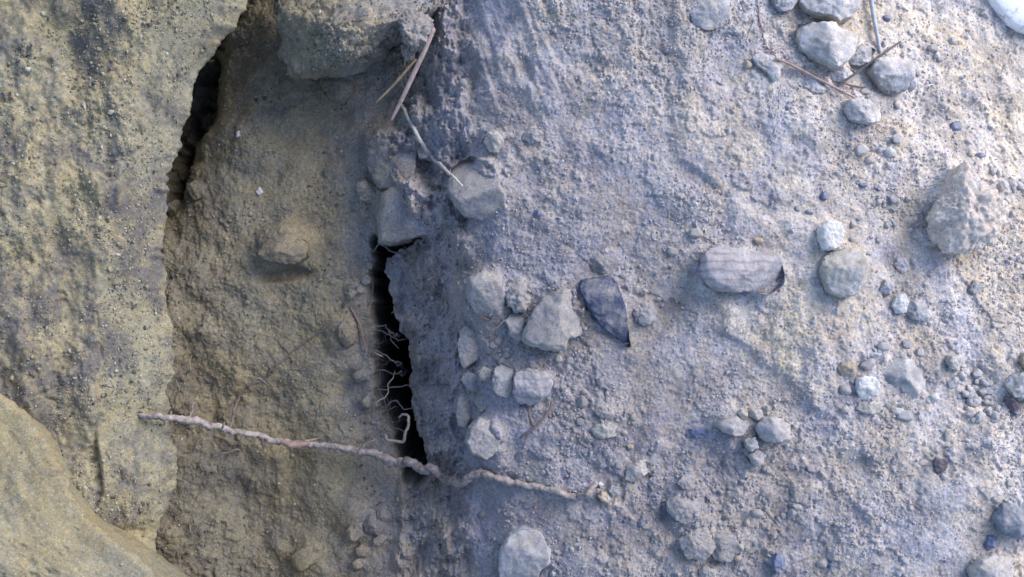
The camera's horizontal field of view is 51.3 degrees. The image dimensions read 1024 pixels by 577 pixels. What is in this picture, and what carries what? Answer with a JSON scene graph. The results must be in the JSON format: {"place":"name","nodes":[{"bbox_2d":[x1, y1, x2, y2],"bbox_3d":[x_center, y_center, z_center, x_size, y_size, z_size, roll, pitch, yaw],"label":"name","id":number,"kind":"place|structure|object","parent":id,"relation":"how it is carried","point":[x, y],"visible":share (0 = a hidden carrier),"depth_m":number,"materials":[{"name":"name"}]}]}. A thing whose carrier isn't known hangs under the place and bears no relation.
{"place":"outdoors","nodes":[
{"label":"outdoors","id":0,"kind":"place"},
{"bbox_2d":[0,393,188,576],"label":"mound","id":1,"kind":"object","parent":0,"point":[48,515],"visible":0.82,"depth_m":0.80,"materials":[{"name":"soil"}]},
{"bbox_2d":[1,418,123,576],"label":"sand grains","id":2,"kind":"object","parent":1,"relation":"on","point":[6,572],"visible":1,"depth_m":0.80},
{"bbox_2d":[0,0,247,553],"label":"earth bank","id":3,"kind":"structure","parent":0,"point":[134,444],"depth_m":0.85,"materials":[{"name":"soil"}]},
{"bbox_2d":[0,0,236,538],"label":"sand grains","id":4,"kind":"object","parent":3,"relation":"on","point":[100,228],"visible":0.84,"depth_m":0.85},
{"bbox_2d":[155,0,1023,576],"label":"ground","id":5,"kind":"structure","parent":0,"point":[391,288],"depth_m":0.86,"materials":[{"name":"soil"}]},
{"bbox_2d":[167,199,181,217],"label":"soil clod","id":6,"kind":"object","parent":5,"relation":"on","point":[173,205],"visible":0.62,"depth_m":0.98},
{"bbox_2d":[186,180,202,200],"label":"soil clod","id":7,"kind":"object","parent":5,"relation":"on","point":[194,189],"visible":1,"depth_m":0.96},
{"bbox_2d":[256,233,309,264],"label":"soil clod","id":8,"kind":"object","parent":5,"relation":"on","point":[288,248],"visible":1,"depth_m":0.92,"materials":[{"name":"soil"}]},
{"bbox_2d":[156,51,430,576],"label":"hair roots","id":9,"kind":"object","parent":5,"relation":"on","point":[389,405],"visible":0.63,"depth_m":0.95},
{"bbox_2d":[156,0,449,576],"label":"soil crumbs","id":10,"kind":"object","parent":5,"relation":"on","point":[243,474],"visible":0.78,"depth_m":0.94,"materials":[{"name":"soil"}]},
{"bbox_2d":[291,544,321,571],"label":"soil clod","id":11,"kind":"object","parent":5,"relation":"on","point":[303,558],"visible":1,"depth_m":0.94,"materials":[{"name":"soil"}]},
{"bbox_2d":[318,75,354,104],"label":"soil clod","id":12,"kind":"object","parent":5,"relation":"on","point":[341,90],"visible":0.76,"depth_m":0.94,"materials":[{"name":"soil"}]},
{"bbox_2d":[337,321,356,348],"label":"soil clod","id":13,"kind":"object","parent":5,"relation":"on","point":[347,335],"visible":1,"depth_m":0.93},
{"bbox_2d":[346,525,362,542],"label":"soil clod","id":14,"kind":"object","parent":5,"relation":"on","point":[354,535],"visible":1,"depth_m":0.93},
{"bbox_2d":[273,0,440,79],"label":"soil block","id":15,"kind":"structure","parent":5,"relation":"on","point":[292,56],"depth_m":0.87,"materials":[{"name":"soil"}]},
{"bbox_2d":[284,0,441,70],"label":"soil crumbs","id":16,"kind":"object","parent":15,"relation":"on","point":[342,42],"visible":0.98,"depth_m":0.86,"materials":[{"name":"soil"}]},
{"bbox_2d":[352,557,363,568],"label":"soil clod","id":17,"kind":"object","parent":5,"relation":"on","point":[357,564],"visible":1,"depth_m":0.93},
{"bbox_2d":[350,307,367,355],"bbox_3d":[-0.133,0.037,0.936,0.005,0.007,0.046,-19,90,0],"label":"twig","id":18,"kind":"object","parent":5,"relation":"on","point":[360,326],"visible":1,"depth_m":0.94,"materials":[{"name":"wood"}]},
{"bbox_2d":[352,369,366,382],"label":"pebble","id":19,"kind":"object","parent":5,"relation":"on","point":[358,376],"visible":1,"depth_m":0.94,"materials":[{"name":"stone"}]},
{"bbox_2d":[355,543,369,556],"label":"soil clod","id":20,"kind":"object","parent":5,"relation":"on","point":[361,550],"visible":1,"depth_m":0.93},
{"bbox_2d":[355,177,375,203],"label":"stone","id":21,"kind":"object","parent":5,"relation":"on","point":[365,188],"visible":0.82,"depth_m":0.92,"materials":[{"name":"stone"}]},
{"bbox_2d":[360,395,371,408],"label":"pebble","id":22,"kind":"object","parent":5,"relation":"on","point":[366,402],"visible":1,"depth_m":0.93,"materials":[{"name":"stone"}]},
{"bbox_2d":[138,306,597,500],"bbox_3d":[-0.114,0.088,0.896,0.380,0.116,0.136,9,90,0],"label":"root","id":23,"kind":"object","parent":5,"relation":"on","point":[387,459],"visible":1,"depth_m":0.89,"materials":[{"name":"beige plant"}]},
{"bbox_2d":[364,514,383,534],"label":"soil clod","id":24,"kind":"object","parent":5,"relation":"on","point":[373,525],"visible":1,"depth_m":0.93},
{"bbox_2d":[373,535,385,545],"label":"soil clod","id":25,"kind":"object","parent":5,"relation":"on","point":[378,540],"visible":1,"depth_m":0.93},
{"bbox_2d":[375,502,391,522],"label":"soil clod","id":26,"kind":"object","parent":5,"relation":"on","point":[383,514],"visible":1,"depth_m":0.93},
{"bbox_2d":[367,141,416,189],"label":"stone","id":27,"kind":"object","parent":5,"relation":"on","point":[380,164],"visible":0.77,"depth_m":0.90,"materials":[{"name":"stone"}]},
{"bbox_2d":[377,367,411,376],"bbox_3d":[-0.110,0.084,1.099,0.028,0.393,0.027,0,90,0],"label":"root","id":28,"kind":"object","parent":5,"relation":"on","point":[408,369],"visible":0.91,"depth_m":0.95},
{"bbox_2d":[381,413,409,443],"bbox_3d":[-0.096,0.122,0.911,0.019,0.014,0.031,42,90,0],"label":"root","id":29,"kind":"object","parent":5,"relation":"on","point":[403,440],"visible":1,"depth_m":0.91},
{"bbox_2d":[376,59,416,102],"bbox_3d":[-0.095,-0.169,0.873,0.048,0.022,0.003,-42,90,0],"label":"pine needle","id":30,"kind":"object","parent":5,"relation":"on","point":[397,80],"visible":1,"depth_m":0.87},
{"bbox_2d":[376,186,431,245],"bbox_3d":[-0.085,-0.062,0.915,0.062,0.062,0.051,0,90,0],"label":"stone","id":31,"kind":"object","parent":5,"relation":"on","point":[397,224],"visible":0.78,"depth_m":0.89,"materials":[{"name":"stone"}]},
{"bbox_2d":[390,27,434,120],"bbox_3d":[-0.080,-0.173,0.864,0.005,0.021,0.081,27,90,0],"label":"pine needle","id":32,"kind":"object","parent":5,"relation":"on","point":[414,71],"visible":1,"depth_m":0.86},
{"bbox_2d":[397,9,435,51],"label":"soil clod","id":33,"kind":"object","parent":5,"relation":"on","point":[413,32],"visible":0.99,"depth_m":0.85,"materials":[{"name":"soil"}]},
{"bbox_2d":[400,43,415,60],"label":"soil clod","id":34,"kind":"object","parent":33,"relation":"attached to","point":[410,55],"visible":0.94,"depth_m":0.86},
{"bbox_2d":[416,145,433,161],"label":"stone","id":35,"kind":"object","parent":5,"relation":"on","point":[422,153],"visible":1,"depth_m":0.89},
{"bbox_2d":[398,100,462,186],"bbox_3d":[-0.071,-0.120,0.881,0.009,0.086,0.102,-35,90,0],"label":"twig","id":36,"kind":"object","parent":5,"relation":"on","point":[426,149],"visible":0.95,"depth_m":0.88,"materials":[{"name":"wood"}]},
{"bbox_2d":[456,393,470,427],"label":"stone","id":37,"kind":"object","parent":5,"relation":"on","point":[463,414],"visible":1,"depth_m":0.88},
{"bbox_2d":[457,326,479,368],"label":"stone","id":38,"kind":"object","parent":5,"relation":"on","point":[469,350],"visible":0.98,"depth_m":0.87,"materials":[{"name":"stone"}]},
{"bbox_2d":[460,370,478,391],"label":"stone","id":39,"kind":"object","parent":5,"relation":"on","point":[468,380],"visible":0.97,"depth_m":0.87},
{"bbox_2d":[447,156,505,221],"bbox_3d":[-0.028,-0.078,0.859,0.050,0.047,0.057,0,90,0],"label":"stone","id":40,"kind":"object","parent":5,"relation":"on","point":[478,196],"visible":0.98,"depth_m":0.85,"materials":[{"name":"stone"}]},
{"bbox_2d":[474,394,486,411],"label":"stone","id":41,"kind":"object","parent":5,"relation":"on","point":[479,403],"visible":1,"depth_m":0.87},
{"bbox_2d":[465,416,500,459],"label":"stone","id":42,"kind":"object","parent":5,"relation":"on","point":[482,440],"visible":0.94,"depth_m":0.85,"materials":[{"name":"stone"}]},
{"bbox_2d":[477,366,491,381],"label":"stone","id":43,"kind":"object","parent":5,"relation":"on","point":[485,373],"visible":1,"depth_m":0.86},
{"bbox_2d":[465,270,505,319],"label":"stone","id":44,"kind":"object","parent":5,"relation":"on","point":[485,294],"visible":1,"depth_m":0.84,"materials":[{"name":"stone"}]},
{"bbox_2d":[484,130,503,153],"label":"stone","id":45,"kind":"object","parent":5,"relation":"on","point":[493,141],"visible":1,"depth_m":0.85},
{"bbox_2d":[491,363,513,397],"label":"stone","id":46,"kind":"object","parent":5,"relation":"on","point":[502,380],"visible":1,"depth_m":0.84,"materials":[{"name":"stone"}]},
{"bbox_2d":[505,311,524,342],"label":"stone","id":47,"kind":"object","parent":5,"relation":"on","point":[514,322],"visible":1,"depth_m":0.85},
{"bbox_2d":[505,277,531,312],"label":"soil clod","id":48,"kind":"object","parent":5,"relation":"on","point":[518,298],"visible":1,"depth_m":0.84,"materials":[{"name":"soil"}]},
{"bbox_2d":[498,525,550,576],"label":"stone","id":49,"kind":"object","parent":5,"relation":"on","point":[524,551],"visible":1,"depth_m":0.85,"materials":[{"name":"stone"}]},
{"bbox_2d":[521,128,542,143],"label":"stone","id":50,"kind":"object","parent":5,"relation":"on","point":[531,136],"visible":1,"depth_m":0.85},
{"bbox_2d":[512,368,552,406],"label":"stone","id":51,"kind":"object","parent":5,"relation":"on","point":[531,387],"visible":1,"depth_m":0.84,"materials":[{"name":"stone"}]},
{"bbox_2d":[519,400,552,438],"bbox_3d":[0.021,0.105,0.845,0.005,0.007,0.041,40,90,0],"label":"twig","id":52,"kind":"object","parent":5,"relation":"on","point":[541,419],"visible":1,"depth_m":0.84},
{"bbox_2d":[521,288,589,351],"bbox_3d":[0.034,0.027,0.843,0.060,0.032,0.043,-39,90,0],"label":"stone","id":53,"kind":"object","parent":5,"relation":"on","point":[553,323],"visible":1,"depth_m":0.83,"materials":[{"name":"stone"}]},
{"bbox_2d":[576,395,588,407],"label":"pebble","id":54,"kind":"object","parent":5,"relation":"on","point":[581,401],"visible":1,"depth_m":0.84,"materials":[{"name":"stone"}]},
{"bbox_2d":[593,407,609,417],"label":"stone","id":55,"kind":"object","parent":5,"relation":"on","point":[599,412],"visible":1,"depth_m":0.84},
{"bbox_2d":[597,491,610,502],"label":"stone","id":56,"kind":"object","parent":5,"relation":"on","point":[602,496],"visible":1,"depth_m":0.84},
{"bbox_2d":[589,250,619,274],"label":"soil clod","id":57,"kind":"object","parent":5,"relation":"on","point":[600,264],"visible":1,"depth_m":0.85,"materials":[{"name":"soil"}]},
{"bbox_2d":[591,422,617,438],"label":"stone","id":58,"kind":"object","parent":5,"relation":"on","point":[603,430],"visible":1,"depth_m":0.84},
{"bbox_2d":[579,275,630,347],"bbox_3d":[0.076,0.019,0.843,0.030,0.021,0.064,-20,90,0],"label":"stone","id":59,"kind":"object","parent":5,"relation":"on","point":[604,301],"visible":1,"depth_m":0.84,"materials":[{"name":"stone"}]},
{"bbox_2d":[607,484,619,496],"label":"stone","id":60,"kind":"object","parent":5,"relation":"on","point":[613,490],"visible":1,"depth_m":0.84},
{"bbox_2d":[624,459,648,481],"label":"stone","id":61,"kind":"object","parent":5,"relation":"on","point":[638,469],"visible":1,"depth_m":0.84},
{"bbox_2d":[632,300,656,325],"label":"stone","id":62,"kind":"object","parent":5,"relation":"on","point":[643,316],"visible":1,"depth_m":0.84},
{"bbox_2d":[647,476,662,490],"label":"stone","id":63,"kind":"object","parent":5,"relation":"on","point":[654,483],"visible":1,"depth_m":0.84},
{"bbox_2d":[666,495,696,523],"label":"stone","id":64,"kind":"object","parent":5,"relation":"on","point":[680,510],"visible":1,"depth_m":0.83,"materials":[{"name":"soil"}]},
{"bbox_2d":[677,475,693,490],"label":"stone","id":65,"kind":"object","parent":5,"relation":"on","point":[684,482],"visible":1,"depth_m":0.84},
{"bbox_2d":[687,228,702,237],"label":"pebble","id":66,"kind":"object","parent":5,"relation":"on","point":[695,233],"visible":1,"depth_m":0.84,"materials":[{"name":"stone"}]},
{"bbox_2d":[678,533,715,559],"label":"soil clod","id":67,"kind":"object","parent":5,"relation":"on","point":[692,546],"visible":1,"depth_m":0.83,"materials":[{"name":"soil"}]},
{"bbox_2d":[689,427,707,438],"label":"stone","id":68,"kind":"object","parent":5,"relation":"on","point":[696,432],"visible":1,"depth_m":0.85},
{"bbox_2d":[698,566,715,576],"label":"stone","id":69,"kind":"object","parent":5,"relation":"on","point":[705,571],"visible":1,"depth_m":0.84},
{"bbox_2d":[690,0,730,30],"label":"stone","id":70,"kind":"object","parent":5,"relation":"on","point":[706,15],"visible":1,"depth_m":0.84,"materials":[{"name":"stone"}]},
{"bbox_2d":[712,534,739,562],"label":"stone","id":71,"kind":"object","parent":5,"relation":"on","point":[726,550],"visible":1,"depth_m":0.84,"materials":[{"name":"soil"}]},
{"bbox_2d":[714,416,747,436],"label":"stone","id":72,"kind":"object","parent":5,"relation":"on","point":[735,426],"visible":1,"depth_m":0.83,"materials":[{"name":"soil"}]},
{"bbox_2d":[699,247,784,293],"bbox_3d":[0.180,-0.014,0.835,0.067,0.033,0.037,0,90,0],"label":"stone","id":73,"kind":"object","parent":5,"relation":"on","point":[728,269],"visible":1,"depth_m":0.82,"materials":[{"name":"stone"}]},
{"bbox_2d":[743,437,758,451],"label":"stone","id":74,"kind":"object","parent":5,"relation":"on","point":[750,444],"visible":1,"depth_m":0.83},
{"bbox_2d":[747,449,764,465],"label":"stone","id":75,"kind":"object","parent":5,"relation":"on","point":[756,457],"visible":1,"depth_m":0.84,"materials":[{"name":"stone"}]},
{"bbox_2d":[748,409,763,420],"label":"stone","id":76,"kind":"object","parent":5,"relation":"on","point":[756,414],"visible":1,"depth_m":0.84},
{"bbox_2d":[751,509,762,517],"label":"pebble","id":77,"kind":"object","parent":5,"relation":"on","point":[756,513],"visible":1,"depth_m":0.84,"materials":[{"name":"stone"}]},
{"bbox_2d":[751,52,782,81],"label":"stone","id":78,"kind":"object","parent":5,"relation":"on","point":[770,66],"visible":1,"depth_m":0.85,"materials":[{"name":"stone"}]},
{"bbox_2d":[755,415,790,442],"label":"stone","id":79,"kind":"object","parent":5,"relation":"on","point":[774,428],"visible":1,"depth_m":0.83,"materials":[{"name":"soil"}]},
{"bbox_2d":[772,552,785,575],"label":"stone","id":80,"kind":"object","parent":5,"relation":"on","point":[778,564],"visible":1,"depth_m":0.84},
{"bbox_2d":[771,0,796,12],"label":"stone","id":81,"kind":"object","parent":5,"relation":"on","point":[780,6],"visible":1,"depth_m":0.85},
{"bbox_2d":[774,57,854,97],"bbox_3d":[0.243,-0.168,0.849,0.078,0.011,0.004,24,90,0],"label":"pine needle","id":82,"kind":"object","parent":5,"relation":"on","point":[811,75],"visible":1,"depth_m":0.85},
{"bbox_2d":[802,76,826,93],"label":"stone","id":83,"kind":"object","parent":5,"relation":"on","point":[814,85],"visible":1,"depth_m":0.85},
{"bbox_2d":[795,21,859,70],"bbox_3d":[0.250,-0.197,0.853,0.052,0.033,0.034,28,90,0],"label":"stone","id":84,"kind":"object","parent":5,"relation":"on","point":[831,45],"visible":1,"depth_m":0.84,"materials":[{"name":"stone"}]},
{"bbox_2d":[797,0,860,24],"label":"stone","id":85,"kind":"object","parent":5,"relation":"on","point":[840,11],"visible":0.97,"depth_m":0.85,"materials":[{"name":"stone"}]},
{"bbox_2d":[816,220,844,250],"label":"stone","id":86,"kind":"object","parent":5,"relation":"on","point":[830,234],"visible":1,"depth_m":0.84,"materials":[{"name":"stone"}]},
{"bbox_2d":[831,66,854,82],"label":"stone","id":87,"kind":"object","parent":5,"relation":"on","point":[842,73],"visible":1,"depth_m":0.86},
{"bbox_2d":[818,247,868,297],"bbox_3d":[0.261,-0.013,0.841,0.038,0.030,0.040,0,90,0],"label":"stone","id":88,"kind":"object","parent":5,"relation":"on","point":[842,272],"visible":1,"depth_m":0.83,"materials":[{"name":"stone"}]},
{"bbox_2d":[839,385,851,394],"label":"pebble","id":89,"kind":"object","parent":5,"relation":"on","point":[845,389],"visible":1,"depth_m":0.84,"materials":[{"name":"stone"}]},
{"bbox_2d":[837,361,856,376],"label":"stone","id":90,"kind":"object","parent":5,"relation":"on","point":[845,369],"visible":1,"depth_m":0.84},
{"bbox_2d":[853,144,869,155],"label":"pebble","id":91,"kind":"object","parent":5,"relation":"on","point":[861,150],"visible":1,"depth_m":0.85,"materials":[{"name":"stone"}]},
{"bbox_2d":[849,44,875,66],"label":"stone","id":92,"kind":"object","parent":5,"relation":"on","point":[863,55],"visible":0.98,"depth_m":0.86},
{"bbox_2d":[843,97,882,124],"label":"stone","id":93,"kind":"object","parent":5,"relation":"on","point":[862,111],"visible":1,"depth_m":0.85,"materials":[{"name":"stone"}]},
{"bbox_2d":[855,375,880,399],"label":"stone","id":94,"kind":"object","parent":5,"relation":"on","point":[866,387],"visible":1,"depth_m":0.84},
{"bbox_2d":[860,358,875,369],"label":"pebble","id":95,"kind":"object","parent":5,"relation":"on","point":[868,364],"visible":1,"depth_m":0.84,"materials":[{"name":"stone"}]},
{"bbox_2d":[837,41,900,86],"bbox_3d":[0.290,-0.183,0.866,0.074,0.026,0.002,-35,90,0],"label":"grass stem","id":96,"kind":"object","parent":5,"relation":"on","point":[868,63],"visible":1,"depth_m":0.86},
{"bbox_2d":[855,401,883,413],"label":"stone","id":97,"kind":"object","parent":5,"relation":"on","point":[870,408],"visible":1,"depth_m":0.84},
{"bbox_2d":[869,0,881,52],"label":"grass stem","id":98,"kind":"object","parent":5,"relation":"on","point":[873,16],"visible":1,"depth_m":0.87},
{"bbox_2d":[877,342,890,350],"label":"pebble","id":99,"kind":"object","parent":5,"relation":"on","point":[883,346],"visible":1,"depth_m":0.84,"materials":[{"name":"stone"}]},
{"bbox_2d":[879,279,894,296],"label":"stone","id":100,"kind":"object","parent":5,"relation":"on","point":[886,289],"visible":1,"depth_m":0.85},
{"bbox_2d":[865,56,915,93],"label":"stone","id":101,"kind":"object","parent":5,"relation":"on","point":[889,75],"visible":1,"depth_m":0.86,"materials":[{"name":"stone"}]},
{"bbox_2d":[891,294,909,313],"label":"stone","id":102,"kind":"object","parent":5,"relation":"on","point":[900,303],"visible":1,"depth_m":0.85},
{"bbox_2d":[894,257,909,272],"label":"stone","id":103,"kind":"object","parent":5,"relation":"on","point":[901,265],"visible":1,"depth_m":0.86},
{"bbox_2d":[882,353,925,398],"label":"stone","id":104,"kind":"object","parent":5,"relation":"on","point":[904,374],"visible":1,"depth_m":0.85,"materials":[{"name":"stone"}]},
{"bbox_2d":[896,410,913,420],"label":"pebble","id":105,"kind":"object","parent":5,"relation":"on","point":[906,415],"visible":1,"depth_m":0.85,"materials":[{"name":"grey stone"}]},
{"bbox_2d":[906,300,932,321],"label":"stone","id":106,"kind":"object","parent":5,"relation":"on","point":[916,310],"visible":1,"depth_m":0.85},
{"bbox_2d":[931,457,947,474],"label":"stone","id":107,"kind":"object","parent":5,"relation":"on","point":[940,465],"visible":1,"depth_m":0.85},
{"bbox_2d":[945,354,962,370],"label":"stone","id":108,"kind":"object","parent":5,"relation":"on","point":[954,361],"visible":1,"depth_m":0.85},
{"bbox_2d":[950,121,961,130],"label":"pebble","id":109,"kind":"object","parent":5,"relation":"on","point":[956,126],"visible":1,"depth_m":0.88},
{"bbox_2d":[926,160,1007,254],"bbox_3d":[0.362,-0.058,0.855,0.059,0.058,0.072,38,90,0],"label":"jagged clod","id":110,"kind":"object","parent":5,"relation":"on","point":[966,213],"visible":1,"depth_m":0.84,"materials":[{"name":"soil"}]},
{"bbox_2d":[968,280,983,294],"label":"stone","id":111,"kind":"object","parent":5,"relation":"on","point":[975,287],"visible":1,"depth_m":0.86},
{"bbox_2d":[971,368,982,378],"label":"pebble","id":112,"kind":"object","parent":5,"relation":"on","point":[976,373],"visible":1,"depth_m":0.86,"materials":[{"name":"stone"}]},
{"bbox_2d":[966,551,1014,576],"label":"stone","id":113,"kind":"object","parent":5,"relation":"on","point":[992,564],"visible":1,"depth_m":0.84,"materials":[{"name":"stone"}]},
{"bbox_2d":[984,534,997,550],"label":"stone","id":114,"kind":"object","parent":5,"relation":"on","point":[990,543],"visible":1,"depth_m":0.85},
{"bbox_2d":[987,0,1023,33],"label":"stone","id":115,"kind":"object","parent":5,"relation":"on","point":[1010,13],"visible":1,"depth_m":0.90,"materials":[{"name":"stone"}]},
{"bbox_2d":[990,500,1023,538],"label":"stone","id":116,"kind":"object","parent":5,"relation":"on","point":[1006,518],"visible":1,"depth_m":0.84,"materials":[{"name":"stone"}]},
{"bbox_2d":[1003,396,1021,414],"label":"stone","id":117,"kind":"object","parent":5,"relation":"on","point":[1013,405],"visible":1,"depth_m":0.85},
{"bbox_2d":[1003,371,1023,398],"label":"stone","id":118,"kind":"object","parent":5,"relation":"on","point":[1013,384],"visible":1,"depth_m":0.85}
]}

